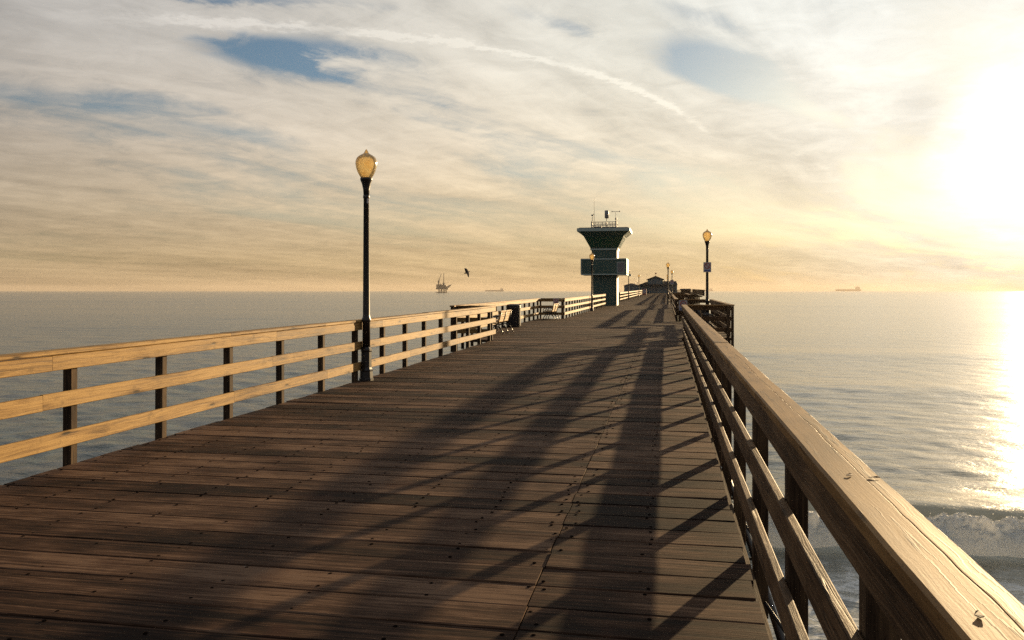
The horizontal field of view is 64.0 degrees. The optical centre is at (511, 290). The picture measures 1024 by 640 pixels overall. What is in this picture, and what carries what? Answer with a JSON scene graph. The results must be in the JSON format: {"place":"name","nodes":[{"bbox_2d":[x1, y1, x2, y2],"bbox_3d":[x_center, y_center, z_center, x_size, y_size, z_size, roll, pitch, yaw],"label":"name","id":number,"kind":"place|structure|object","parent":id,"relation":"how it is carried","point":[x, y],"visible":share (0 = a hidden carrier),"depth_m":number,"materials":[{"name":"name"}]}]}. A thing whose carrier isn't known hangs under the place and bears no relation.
{"place":"outdoors","nodes":[
{"label":"outdoors","id":0,"kind":"place"},
{"bbox_2d":[0,291,1023,639],"bbox_3d":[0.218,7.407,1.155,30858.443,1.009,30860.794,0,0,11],"label":"sea","id":1,"kind":"structure","parent":0,"point":[914,399],"depth_m":84.86,"materials":[{"name":"liquid"}]},
{"bbox_2d":[436,273,451,292],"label":"oil platform","id":2,"kind":"structure","parent":1,"relation":"on","point":[441,286],"depth_m":2989.00,"materials":[{"name":"metal"}]},
{"bbox_2d":[481,295,772,639],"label":"pier substructure","id":3,"kind":"object","parent":1,"relation":"in","point":[756,591],"visible":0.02,"depth_m":6.17,"materials":[{"name":"brown wood"}]},
{"bbox_2d":[0,292,768,639],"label":"pier deck","id":4,"kind":"structure","parent":3,"relation":"on","point":[546,480],"depth_m":6.08,"materials":[{"name":"brown wood"}]},
{"bbox_2d":[0,306,495,466],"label":"wooden railing","id":5,"kind":"object","parent":4,"relation":"on","point":[70,396],"visible":0.91,"depth_m":9.59,"materials":[{"name":"brown wood"}]},
{"bbox_2d":[355,149,376,380],"bbox_3d":[-2.653,-0.470,14.921,0.392,4.210,0.392,0,0,-44],"label":"street lamp","id":6,"kind":"object","parent":4,"relation":"on","point":[366,163],"visible":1,"depth_m":14.86,"materials":[{"name":"black metal"}]},
{"bbox_2d":[493,310,513,332],"bbox_3d":[-0.447,1.153,30.462,0.700,0.854,2.000,0,0,11],"label":"park bench","id":7,"kind":"object","parent":4,"relation":"on","point":[503,318],"visible":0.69,"depth_m":30.42,"materials":[{"name":"beige wood"}]},
{"bbox_2d":[450,298,562,351],"bbox_3d":[0.370,1.208,35.599,1.449,1.602,18.401,0,0,11],"label":"wooden railing","id":8,"kind":"object","parent":4,"relation":"on","point":[462,319],"visible":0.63,"depth_m":33.77,"materials":[{"name":"brown wood"}]},
{"bbox_2d":[506,304,520,326],"bbox_3d":[0.060,1.063,35.200,0.650,0.985,0.650,0,0,11],"label":"litter bin","id":9,"kind":"object","parent":4,"relation":"on","point":[514,319],"visible":0.95,"depth_m":34.93,"materials":[{"name":"plastic"}]},
{"bbox_2d":[543,303,559,319],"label":"park bench","id":10,"kind":"object","parent":4,"relation":"on","point":[551,312],"visible":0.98,"depth_m":42.87,"materials":[{"name":"brown wood"}]},
{"bbox_2d":[562,294,606,318],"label":"wooden railing","id":11,"kind":"object","parent":4,"relation":"on","point":[584,303],"visible":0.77,"depth_m":54.38,"materials":[{"name":"brown wood"}]},
{"bbox_2d":[589,253,594,310],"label":"street lamp","id":12,"kind":"object","parent":4,"relation":"on","point":[591,256],"visible":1,"depth_m":59.10,"materials":[{"name":"black metal"}]},
{"bbox_2d":[577,210,631,305],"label":"lifeguard tower","id":13,"kind":"structure","parent":4,"relation":"on","point":[610,266],"depth_m":75.91,"materials":[{"name":"green paint"}]},
{"bbox_2d":[619,290,641,301],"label":"wooden railing","id":14,"kind":"object","parent":4,"relation":"on","point":[624,295],"visible":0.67,"depth_m":117.97,"materials":[{"name":"brown wood"}]},
{"bbox_2d":[623,283,638,291],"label":"fishing hut","id":15,"kind":"object","parent":4,"relation":"on","point":[633,287],"visible":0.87,"depth_m":245.62,"materials":[{"name":"wood"}]},
{"bbox_2d":[639,273,676,292],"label":"restaurant building","id":16,"kind":"structure","parent":4,"relation":"on","point":[655,284],"depth_m":251.17,"materials":[{"name":"wood"}]},
{"bbox_2d":[666,263,669,303],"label":"street lamp","id":17,"kind":"object","parent":4,"relation":"on","point":[668,265],"visible":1,"depth_m":81.48,"materials":[{"name":"black metal"}]},
{"bbox_2d":[671,294,677,320],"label":"wooden railing","id":18,"kind":"object","parent":4,"relation":"on","point":[675,304],"visible":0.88,"depth_m":42.15,"materials":[{"name":"brown wood"}]},
{"bbox_2d":[673,293,690,305],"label":"wooden railing","id":19,"kind":"object","parent":4,"relation":"on","point":[685,295],"visible":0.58,"depth_m":67.69,"materials":[{"name":"brown wood"}]},
{"bbox_2d":[670,289,704,295],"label":"wooden railing","id":20,"kind":"object","parent":4,"relation":"on","point":[697,291],"visible":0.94,"depth_m":200.53,"materials":[{"name":"brown wood"}]},
{"bbox_2d":[698,310,713,326],"bbox_3d":[7.641,1.139,32.446,0.700,0.854,2.000,0,0,11],"label":"park bench","id":21,"kind":"object","parent":4,"relation":"on","point":[701,314],"visible":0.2,"depth_m":31.55,"materials":[{"name":"brown wood"}]},
{"bbox_2d":[679,299,734,346],"bbox_3d":[7.861,1.209,34.043,1.650,1.581,13.288,0,0,11],"label":"wooden railing","id":22,"kind":"object","parent":4,"relation":"on","point":[722,319],"visible":0.65,"depth_m":27.64,"materials":[{"name":"brown wood"}]},
{"bbox_2d":[679,300,686,310],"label":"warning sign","id":23,"kind":"object","parent":22,"relation":"attached to","point":[682,302],"visible":0.66,"depth_m":40.48,"materials":[{"name":"grey metal"}]},
{"bbox_2d":[703,229,711,324],"bbox_3d":[8.424,-0.557,35.351,0.392,4.210,0.392,0,0,-44],"label":"street lamp","id":24,"kind":"object","parent":4,"relation":"on","point":[707,235],"visible":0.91,"depth_m":35.29,"materials":[{"name":"black metal"}]},
{"bbox_2d":[703,262,710,271],"bbox_3d":[8.409,-1.010,35.274,0.330,0.430,0.027,0,0,7],"label":"warning sign","id":25,"kind":"object","parent":24,"relation":"attached to","point":[706,266],"visible":1,"depth_m":35.27,"materials":[{"name":"white metal"}]},
{"bbox_2d":[681,305,1023,639],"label":"wooden railing","id":26,"kind":"object","parent":4,"relation":"attached to","point":[921,577],"visible":1,"depth_m":2.71,"materials":[{"name":"brown wood"}]},
{"bbox_2d":[720,462,784,639],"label":"service pipe","id":27,"kind":"object","parent":26,"relation":"hanging from","point":[776,623],"visible":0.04,"depth_m":5.71,"materials":[{"name":"black metal"}]},
{"bbox_2d":[974,610,984,617],"bbox_3d":[0.828,0.572,1.452,0.016,0.004,0.036,0,0,26],"label":"seashell","id":28,"kind":"object","parent":26,"relation":"on","point":[978,613],"visible":1,"depth_m":1.45,"materials":[{"name":"white"}]},
{"bbox_2d":[835,287,860,290],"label":"cargo ship","id":29,"kind":"object","parent":1,"relation":"on","point":[857,289],"visible":0.96,"depth_m":12977.60},
{"bbox_2d":[732,500,1023,557],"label":"wave foam","id":30,"kind":"object","parent":1,"relation":"on","point":[982,535],"visible":0.24,"depth_m":24.09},
{"bbox_2d":[0,0,1023,290],"label":"sky","id":31,"kind":"structure","parent":0,"point":[146,145],"materials":[{"name":"beige"}]},
{"bbox_2d":[693,304,705,315],"bbox_3d":[7.751,1.061,34.053,0.650,0.985,0.650,0,0,11],"label":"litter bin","id":32,"kind":"object","parent":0,"point":[702,311],"visible":0.15,"depth_m":33.80,"materials":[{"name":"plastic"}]}
]}

